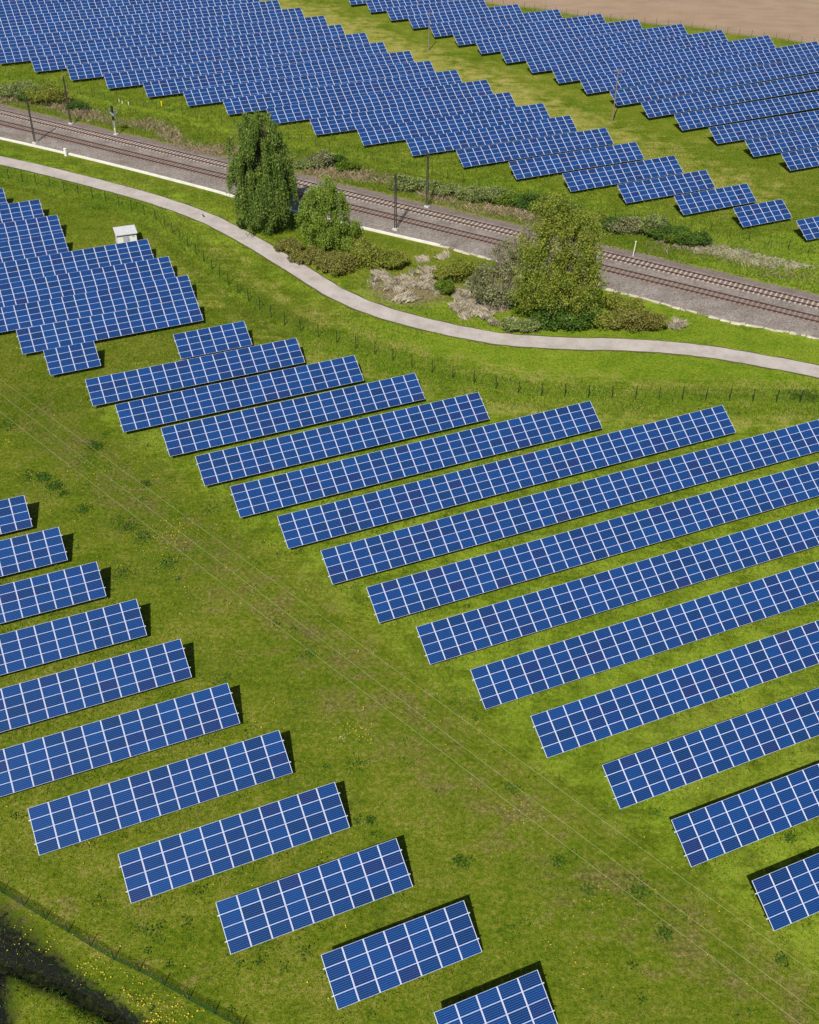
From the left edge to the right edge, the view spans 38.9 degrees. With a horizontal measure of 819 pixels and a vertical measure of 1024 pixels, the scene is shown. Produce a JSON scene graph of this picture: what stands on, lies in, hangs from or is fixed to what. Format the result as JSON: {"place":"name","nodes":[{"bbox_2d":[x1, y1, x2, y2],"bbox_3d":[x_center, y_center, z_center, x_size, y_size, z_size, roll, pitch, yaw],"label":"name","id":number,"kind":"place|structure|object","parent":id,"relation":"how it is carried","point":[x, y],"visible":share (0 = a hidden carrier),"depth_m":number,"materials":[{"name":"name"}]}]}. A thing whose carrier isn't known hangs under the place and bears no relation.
{"place":"outdoors","nodes":[
{"label":"outdoors","id":0,"kind":"place"},
{"bbox_2d":[0,962,130,1023],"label":"water","id":1,"kind":"structure","parent":0,"point":[81,999],"depth_m":86.47,"materials":[{"name":"black liquid"}]},
{"bbox_2d":[0,0,818,1023],"bbox_3d":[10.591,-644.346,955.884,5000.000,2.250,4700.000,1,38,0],"label":"ground","id":2,"kind":"structure","parent":0,"point":[786,20],"depth_m":111.94,"materials":[{"name":"green plant"}]},
{"bbox_2d":[0,495,31,533],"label":"solar array","id":3,"kind":"object","parent":2,"relation":"on","point":[20,512],"visible":1,"depth_m":127.55,"materials":[{"name":"glass"}]},
{"bbox_2d":[0,199,43,222],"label":"solar array","id":4,"kind":"object","parent":2,"relation":"on","point":[16,209],"visible":0.9,"depth_m":190.52,"materials":[{"name":"glass"}]},
{"bbox_2d":[0,215,62,241],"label":"solar array","id":5,"kind":"object","parent":2,"relation":"on","point":[32,227],"visible":0.84,"depth_m":185.33,"materials":[{"name":"glass"}]},
{"bbox_2d":[0,527,67,576],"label":"solar array","id":6,"kind":"object","parent":2,"relation":"on","point":[40,555],"visible":1,"depth_m":122.66,"materials":[{"name":"glass"}]},
{"bbox_2d":[0,232,68,262],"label":"solar array","id":7,"kind":"object","parent":2,"relation":"on","point":[16,249],"visible":0.91,"depth_m":180.02,"materials":[{"name":"glass"}]},
{"bbox_2d":[24,83,73,103],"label":"shrub","id":8,"kind":"object","parent":2,"relation":"on","point":[41,95],"visible":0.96,"depth_m":234.81,"materials":[{"name":"green plant"}]},
{"bbox_2d":[0,562,105,623],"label":"solar array","id":9,"kind":"object","parent":2,"relation":"on","point":[48,600],"visible":1,"depth_m":117.67,"materials":[{"name":"glass"}]},
{"bbox_2d":[43,341,100,375],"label":"solar array","id":10,"kind":"object","parent":2,"relation":"on","point":[77,357],"visible":1,"depth_m":153.98,"materials":[{"name":"glass"}]},
{"bbox_2d":[0,599,146,674],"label":"solar array","id":11,"kind":"object","parent":2,"relation":"on","point":[20,649],"visible":1,"depth_m":112.67,"materials":[{"name":"glass"}]},
{"bbox_2d":[0,239,153,283],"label":"solar array","id":12,"kind":"object","parent":2,"relation":"on","point":[132,251],"visible":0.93,"depth_m":176.41,"materials":[{"name":"glass"}]},
{"bbox_2d":[0,256,174,307],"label":"solar array","id":13,"kind":"object","parent":2,"relation":"on","point":[61,285],"visible":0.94,"depth_m":171.25,"materials":[{"name":"glass"}]},
{"bbox_2d":[0,0,177,18],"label":"solar array","id":14,"kind":"object","parent":2,"relation":"on","point":[54,7],"visible":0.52,"depth_m":285.93,"materials":[{"name":"glass"}]},
{"bbox_2d":[0,639,191,732],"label":"solar array","id":15,"kind":"object","parent":2,"relation":"on","point":[55,703],"visible":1,"depth_m":107.69,"materials":[{"name":"glass"}]},
{"bbox_2d":[0,275,194,332],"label":"solar array","id":16,"kind":"object","parent":2,"relation":"on","point":[64,308],"visible":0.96,"depth_m":166.05,"materials":[{"name":"glass"}]},
{"bbox_2d":[16,297,202,353],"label":"solar array","id":17,"kind":"object","parent":2,"relation":"on","point":[173,313],"visible":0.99,"depth_m":161.00,"materials":[{"name":"glass"}]},
{"bbox_2d":[0,683,239,796],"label":"solar array","id":18,"kind":"object","parent":2,"relation":"on","point":[161,724],"visible":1,"depth_m":102.60,"materials":[{"name":"glass"}]},
{"bbox_2d":[0,887,240,1023],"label":"wire fence","id":19,"kind":"object","parent":2,"relation":"on","point":[107,955],"visible":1,"depth_m":87.21,"materials":[{"name":"grey metal"}]},
{"bbox_2d":[0,0,259,29],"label":"solar array","id":20,"kind":"object","parent":2,"relation":"on","point":[10,22],"visible":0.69,"depth_m":282.99,"materials":[{"name":"glass"}]},
{"bbox_2d":[0,0,281,39],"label":"solar array","id":21,"kind":"object","parent":2,"relation":"on","point":[81,25],"visible":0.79,"depth_m":278.26,"materials":[{"name":"glass"}]},
{"bbox_2d":[0,8,304,50],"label":"solar array","id":22,"kind":"object","parent":2,"relation":"on","point":[137,29],"visible":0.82,"depth_m":272.36,"materials":[{"name":"glass"}]},
{"bbox_2d":[28,730,292,854],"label":"solar array","id":23,"kind":"object","parent":2,"relation":"on","point":[260,769],"visible":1,"depth_m":98.04,"materials":[{"name":"glass"}]},
{"bbox_2d":[0,16,327,63],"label":"solar array","id":24,"kind":"object","parent":2,"relation":"on","point":[28,53],"visible":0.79,"depth_m":266.04,"materials":[{"name":"glass"}]},
{"bbox_2d":[31,24,344,72],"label":"solar array","id":25,"kind":"object","parent":2,"relation":"on","point":[57,62],"visible":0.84,"depth_m":261.19,"materials":[{"name":"glass"}]},
{"bbox_2d":[85,338,304,405],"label":"solar array","id":26,"kind":"object","parent":2,"relation":"on","point":[207,368],"visible":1,"depth_m":151.62,"materials":[{"name":"glass"}]},
{"bbox_2d":[173,321,251,358],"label":"solar array","id":27,"kind":"object","parent":2,"relation":"on","point":[189,344],"visible":1,"depth_m":158.26,"materials":[{"name":"glass"}]},
{"bbox_2d":[67,33,369,80],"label":"solar array","id":28,"kind":"object","parent":2,"relation":"on","point":[99,69],"visible":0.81,"depth_m":256.75,"materials":[{"name":"glass"}]},
{"bbox_2d":[0,137,440,246],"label":"cable trough","id":29,"kind":"object","parent":2,"relation":"on","point":[216,191],"visible":0.66,"depth_m":205.99,"materials":[{"name":"white concrete"}]},
{"bbox_2d":[118,782,349,902],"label":"solar array","id":30,"kind":"object","parent":2,"relation":"on","point":[313,818],"visible":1,"depth_m":94.19,"materials":[{"name":"glass"}]},
{"bbox_2d":[115,355,363,431],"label":"solar array","id":31,"kind":"object","parent":2,"relation":"on","point":[219,397],"visible":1,"depth_m":147.60,"materials":[{"name":"glass"}]},
{"bbox_2d":[103,42,387,88],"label":"solar array","id":32,"kind":"object","parent":2,"relation":"on","point":[124,79],"visible":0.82,"depth_m":252.13,"materials":[{"name":"glass"}]},
{"bbox_2d":[224,110,298,235],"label":"willow tree","id":33,"kind":"object","parent":2,"relation":"on","point":[267,185],"visible":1,"depth_m":181.80,"materials":[{"name":"green plant"}]},
{"bbox_2d":[143,51,413,97],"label":"solar array","id":34,"kind":"object","parent":2,"relation":"on","point":[175,86],"visible":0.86,"depth_m":247.74,"materials":[{"name":"glass"}]},
{"bbox_2d":[161,373,424,455],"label":"solar array","id":35,"kind":"object","parent":2,"relation":"on","point":[297,413],"visible":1,"depth_m":143.94,"materials":[{"name":"glass"}]},
{"bbox_2d":[183,61,434,106],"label":"solar array","id":36,"kind":"object","parent":2,"relation":"on","point":[218,94],"visible":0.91,"depth_m":243.21,"materials":[{"name":"glass"}]},
{"bbox_2d":[216,838,412,953],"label":"solar array","id":37,"kind":"object","parent":2,"relation":"on","point":[337,899],"visible":1,"depth_m":90.39,"materials":[{"name":"glass"}]},
{"bbox_2d":[293,173,362,251],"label":"young tree","id":38,"kind":"object","parent":2,"relation":"on","point":[327,196],"visible":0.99,"depth_m":180.39,"materials":[{"name":"green plant"}]},
{"bbox_2d":[312,250,359,275],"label":"shrub","id":39,"kind":"object","parent":2,"relation":"on","point":[334,261],"visible":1,"depth_m":177.16,"materials":[{"name":"green plant"}]},
{"bbox_2d":[222,70,461,114],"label":"solar array","id":40,"kind":"object","parent":2,"relation":"on","point":[287,98],"visible":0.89,"depth_m":239.14,"materials":[{"name":"glass"}]},
{"bbox_2d":[195,392,489,485],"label":"solar array","id":41,"kind":"object","parent":2,"relation":"on","point":[252,458],"visible":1,"depth_m":139.88,"materials":[{"name":"glass"}]},
{"bbox_2d":[348,242,409,269],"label":"shrub","id":42,"kind":"object","parent":2,"relation":"on","point":[364,255],"visible":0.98,"depth_m":178.32,"materials":[{"name":"green plant"}]},
{"bbox_2d":[266,80,492,123],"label":"solar array","id":43,"kind":"object","parent":2,"relation":"on","point":[328,108],"visible":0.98,"depth_m":234.93,"materials":[{"name":"glass"}]},
{"bbox_2d":[321,900,481,1009],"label":"solar array","id":44,"kind":"object","parent":2,"relation":"on","point":[402,967],"visible":1,"depth_m":86.55,"materials":[{"name":"glass"}]},
{"bbox_2d":[0,94,815,280],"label":"reeds","id":45,"kind":"object","parent":2,"relation":"on","point":[77,115],"visible":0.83,"depth_m":209.69,"materials":[{"name":"plant"}]},
{"bbox_2d":[0,104,818,337],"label":"ballast","id":46,"kind":"structure","parent":2,"relation":"on","point":[700,304],"depth_m":189.49,"materials":[{"name":"grey gravel"}]},
{"bbox_2d":[0,109,818,308],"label":"railway track","id":47,"kind":"structure","parent":46,"relation":"on","point":[463,221],"depth_m":195.65,"materials":[{"name":"metal"}]},
{"bbox_2d":[0,120,818,322],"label":"railway track","id":48,"kind":"structure","parent":46,"relation":"on","point":[465,237],"depth_m":191.48,"materials":[{"name":"metal"}]},
{"bbox_2d":[0,386,818,1019],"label":"weeds","id":49,"kind":"object","parent":2,"relation":"on","point":[40,476],"visible":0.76,"depth_m":100.94,"materials":[{"name":"green plant"}]},
{"bbox_2d":[0,168,818,402],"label":"wire fence","id":50,"kind":"object","parent":2,"relation":"on","point":[392,348],"visible":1,"depth_m":158.99,"materials":[{"name":"grey metal"}]},
{"bbox_2d":[0,70,818,253],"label":"wire fence","id":51,"kind":"object","parent":2,"relation":"on","point":[426,167],"visible":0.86,"depth_m":211.12,"materials":[{"name":"grey metal"}]},
{"bbox_2d":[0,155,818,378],"bbox_3d":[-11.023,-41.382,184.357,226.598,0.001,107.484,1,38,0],"label":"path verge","id":52,"kind":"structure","parent":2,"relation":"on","point":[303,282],"depth_m":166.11,"materials":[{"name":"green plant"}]},
{"bbox_2d":[366,0,459,12],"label":"solar array","id":53,"kind":"object","parent":2,"relation":"on","point":[377,5],"visible":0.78,"depth_m":292.66,"materials":[{"name":"glass"}]},
{"bbox_2d":[310,92,516,134],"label":"solar array","id":54,"kind":"object","parent":2,"relation":"on","point":[367,119],"visible":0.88,"depth_m":229.68,"materials":[{"name":"glass"}]},
{"bbox_2d":[230,401,601,517],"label":"solar array","id":55,"kind":"object","parent":2,"relation":"on","point":[450,450],"visible":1,"depth_m":136.74,"materials":[{"name":"glass"}]},
{"bbox_2d":[386,0,486,21],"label":"solar array","id":56,"kind":"object","parent":2,"relation":"on","point":[399,13],"visible":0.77,"depth_m":289.06,"materials":[{"name":"glass"}]},
{"bbox_2d":[357,103,549,145],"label":"solar array","id":57,"kind":"object","parent":2,"relation":"on","point":[429,127],"visible":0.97,"depth_m":225.22,"materials":[{"name":"glass"}]},
{"bbox_2d":[432,257,481,282],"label":"shrub","id":58,"kind":"object","parent":2,"relation":"on","point":[458,269],"visible":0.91,"depth_m":175.09,"materials":[{"name":"green plant"}]},
{"bbox_2d":[408,4,521,29],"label":"solar array","id":59,"kind":"object","parent":2,"relation":"on","point":[419,21],"visible":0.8,"depth_m":284.48,"materials":[{"name":"glass"}]},
{"bbox_2d":[464,184,514,202],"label":"shrub","id":60,"kind":"object","parent":2,"relation":"on","point":[490,191],"visible":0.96,"depth_m":198.78,"materials":[{"name":"green plant"}]},
{"bbox_2d":[406,115,576,155],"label":"solar array","id":61,"kind":"object","parent":2,"relation":"on","point":[485,136],"visible":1,"depth_m":220.71,"materials":[{"name":"glass"}]},
{"bbox_2d":[465,245,525,311],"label":"grey tree","id":62,"kind":"object","parent":2,"relation":"on","point":[490,293],"visible":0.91,"depth_m":166.45,"materials":[{"name":"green plant"}]},
{"bbox_2d":[434,970,557,1023],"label":"solar array","id":63,"kind":"object","parent":2,"relation":"on","point":[511,994],"visible":1,"depth_m":83.22,"materials":[{"name":"glass"}]},
{"bbox_2d":[429,9,562,37],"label":"solar array","id":64,"kind":"object","parent":2,"relation":"on","point":[444,29],"visible":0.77,"depth_m":279.93,"materials":[{"name":"glass"}]},
{"bbox_2d":[277,405,735,548],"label":"solar array","id":65,"kind":"object","parent":2,"relation":"on","point":[338,518],"visible":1,"depth_m":134.12,"materials":[{"name":"glass"}]},
{"bbox_2d":[488,222,536,277],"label":"bare tree","id":66,"kind":"object","parent":2,"relation":"on","point":[498,256],"visible":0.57,"depth_m":175.02,"materials":[{"name":"grey plant"}]},
{"bbox_2d":[499,317,540,333],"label":"shrub","id":67,"kind":"object","parent":2,"relation":"on","point":[508,323],"visible":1,"depth_m":163.72,"materials":[{"name":"green plant"}]},
{"bbox_2d":[453,14,605,45],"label":"solar array","id":68,"kind":"object","parent":2,"relation":"on","point":[467,37],"visible":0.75,"depth_m":275.55,"materials":[{"name":"glass"}]},
{"bbox_2d":[456,128,613,166],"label":"solar array","id":69,"kind":"object","parent":2,"relation":"on","point":[487,154],"visible":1,"depth_m":216.14,"materials":[{"name":"glass"}]},
{"bbox_2d":[507,188,609,319],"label":"willow tree","id":70,"kind":"object","parent":2,"relation":"on","point":[561,279],"visible":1,"depth_m":159.17,"materials":[{"name":"green plant"}]},
{"bbox_2d":[475,19,642,54],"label":"solar array","id":71,"kind":"object","parent":2,"relation":"on","point":[497,44],"visible":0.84,"depth_m":271.15,"materials":[{"name":"glass"}]},
{"bbox_2d":[530,304,602,331],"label":"shrub","id":72,"kind":"object","parent":2,"relation":"on","point":[567,320],"visible":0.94,"depth_m":163.47,"materials":[{"name":"green plant"}]},
{"bbox_2d":[320,419,818,584],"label":"solar array","id":73,"kind":"object","parent":2,"relation":"on","point":[384,552],"visible":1,"depth_m":130.34,"materials":[{"name":"glass"}]},
{"bbox_2d":[509,142,643,178],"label":"solar array","id":74,"kind":"object","parent":2,"relation":"on","point":[564,162],"visible":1,"depth_m":211.30,"materials":[{"name":"glass"}]},
{"bbox_2d":[366,462,818,622],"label":"solar array","id":75,"kind":"object","parent":2,"relation":"on","point":[481,574],"visible":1,"depth_m":124.78,"materials":[{"name":"glass"}]},
{"bbox_2d":[500,24,687,63],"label":"solar array","id":76,"kind":"object","parent":2,"relation":"on","point":[517,54],"visible":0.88,"depth_m":266.65,"materials":[{"name":"glass"}]},
{"bbox_2d":[416,509,818,664],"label":"solar array","id":77,"kind":"object","parent":2,"relation":"on","point":[588,596],"visible":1,"depth_m":119.22,"materials":[{"name":"glass"}]},
{"bbox_2d":[563,155,682,191],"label":"solar array","id":78,"kind":"object","parent":2,"relation":"on","point":[618,173],"visible":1,"depth_m":206.76,"materials":[{"name":"glass"}]},
{"bbox_2d":[600,290,645,311],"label":"shrub","id":79,"kind":"object","parent":2,"relation":"on","point":[615,300],"visible":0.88,"depth_m":168.43,"materials":[{"name":"green plant"}]},
{"bbox_2d":[604,215,644,235],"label":"shrub","id":80,"kind":"object","parent":2,"relation":"on","point":[631,225],"visible":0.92,"depth_m":189.49,"materials":[{"name":"green plant"}]},
{"bbox_2d":[526,30,728,73],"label":"solar array","id":81,"kind":"object","parent":2,"relation":"on","point":[543,63],"visible":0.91,"depth_m":261.97,"materials":[{"name":"glass"}]},
{"bbox_2d":[439,245,818,339],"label":"concrete cable trough","id":82,"kind":"object","parent":2,"relation":"on","point":[653,301],"visible":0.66,"depth_m":170.46,"materials":[{"name":"concrete"}]},
{"bbox_2d":[605,307,670,333],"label":"shrub","id":83,"kind":"object","parent":2,"relation":"on","point":[648,318],"visible":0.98,"depth_m":164.02,"materials":[{"name":"green plant"}]},
{"bbox_2d":[470,561,818,708],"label":"solar array","id":84,"kind":"object","parent":2,"relation":"on","point":[740,601],"visible":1,"depth_m":113.67,"materials":[{"name":"glass"}]},
{"bbox_2d":[552,35,775,83],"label":"solar array","id":85,"kind":"object","parent":2,"relation":"on","point":[604,68],"visible":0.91,"depth_m":257.39,"materials":[{"name":"glass"}]},
{"bbox_2d":[617,170,714,202],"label":"solar array","id":86,"kind":"object","parent":2,"relation":"on","point":[664,186],"visible":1,"depth_m":202.37,"materials":[{"name":"glass"}]},
{"bbox_2d":[530,620,818,757],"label":"solar array","id":87,"kind":"object","parent":2,"relation":"on","point":[693,684],"visible":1,"depth_m":108.04,"materials":[{"name":"glass"}]},
{"bbox_2d":[580,41,818,93],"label":"solar array","id":88,"kind":"object","parent":2,"relation":"on","point":[694,68],"visible":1,"depth_m":252.84,"materials":[{"name":"glass"}]},
{"bbox_2d":[602,688,818,808],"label":"solar array","id":89,"kind":"object","parent":2,"relation":"on","point":[734,752],"visible":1,"depth_m":102.48,"materials":[{"name":"glass"}]},
{"bbox_2d":[610,56,818,105],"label":"solar array","id":90,"kind":"object","parent":2,"relation":"on","point":[637,94],"visible":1,"depth_m":245.96,"materials":[{"name":"glass"}]},
{"bbox_2d":[674,183,756,214],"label":"solar array","id":91,"kind":"object","parent":2,"relation":"on","point":[712,199],"visible":1,"depth_m":198.29,"materials":[{"name":"glass"}]},
{"bbox_2d":[641,73,818,117],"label":"solar array","id":92,"kind":"object","parent":2,"relation":"on","point":[696,101],"visible":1,"depth_m":239.41,"materials":[{"name":"glass"}]},
{"bbox_2d":[654,238,818,269],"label":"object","id":93,"kind":"object","parent":2,"relation":"on","point":[747,255],"visible":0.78,"depth_m":184.41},
{"bbox_2d":[671,764,818,866],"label":"solar array","id":94,"kind":"object","parent":2,"relation":"on","point":[748,827],"visible":1,"depth_m":96.84,"materials":[{"name":"glass"}]},
{"bbox_2d":[674,91,818,130],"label":"solar array","id":95,"kind":"object","parent":2,"relation":"on","point":[739,112],"visible":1,"depth_m":232.88,"materials":[{"name":"glass"}]},
{"bbox_2d":[733,199,791,226],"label":"solar array","id":96,"kind":"object","parent":2,"relation":"on","point":[761,213],"visible":1,"depth_m":193.92,"materials":[{"name":"glass"}]},
{"bbox_2d":[709,110,818,143],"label":"solar array","id":97,"kind":"object","parent":2,"relation":"on","point":[763,127],"visible":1,"depth_m":226.10,"materials":[{"name":"glass"}]},
{"bbox_2d":[745,128,818,156],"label":"solar array","id":98,"kind":"object","parent":2,"relation":"on","point":[783,142],"visible":1,"depth_m":219.67,"materials":[{"name":"glass"}]},
{"bbox_2d":[752,853,818,930],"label":"solar array","id":99,"kind":"object","parent":2,"relation":"on","point":[794,905],"visible":1,"depth_m":91.06,"materials":[{"name":"glass"}]},
{"bbox_2d":[781,147,818,170],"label":"solar array","id":100,"kind":"object","parent":2,"relation":"on","point":[800,159],"visible":1,"depth_m":213.26,"materials":[{"name":"glass"}]},
{"bbox_2d":[0,142,818,423],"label":"verge grass","id":101,"kind":"structure","parent":0,"point":[107,195],"depth_m":175.61,"materials":[{"name":"green plant"}]},
{"bbox_2d":[0,156,818,377],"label":"path","id":102,"kind":"structure","parent":0,"point":[313,279],"depth_m":167.28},
{"bbox_2d":[0,62,818,293],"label":"bank grass","id":103,"kind":"structure","parent":0,"point":[338,180],"depth_m":209.95,"materials":[{"name":"green plant"}]},
{"bbox_2d":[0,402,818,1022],"bbox_3d":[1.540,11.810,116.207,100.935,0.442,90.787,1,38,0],"label":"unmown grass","id":104,"kind":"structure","parent":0,"point":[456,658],"depth_m":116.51,"materials":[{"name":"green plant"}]},
{"bbox_2d":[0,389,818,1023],"bbox_3d":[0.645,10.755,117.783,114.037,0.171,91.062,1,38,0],"label":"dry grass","id":105,"kind":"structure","parent":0,"point":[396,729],"depth_m":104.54,"materials":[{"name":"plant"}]},
{"bbox_2d":[367,250,689,330],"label":"white dry grass","id":106,"kind":"structure","parent":0,"point":[468,308],"depth_m":172.96,"materials":[{"name":"plant"}]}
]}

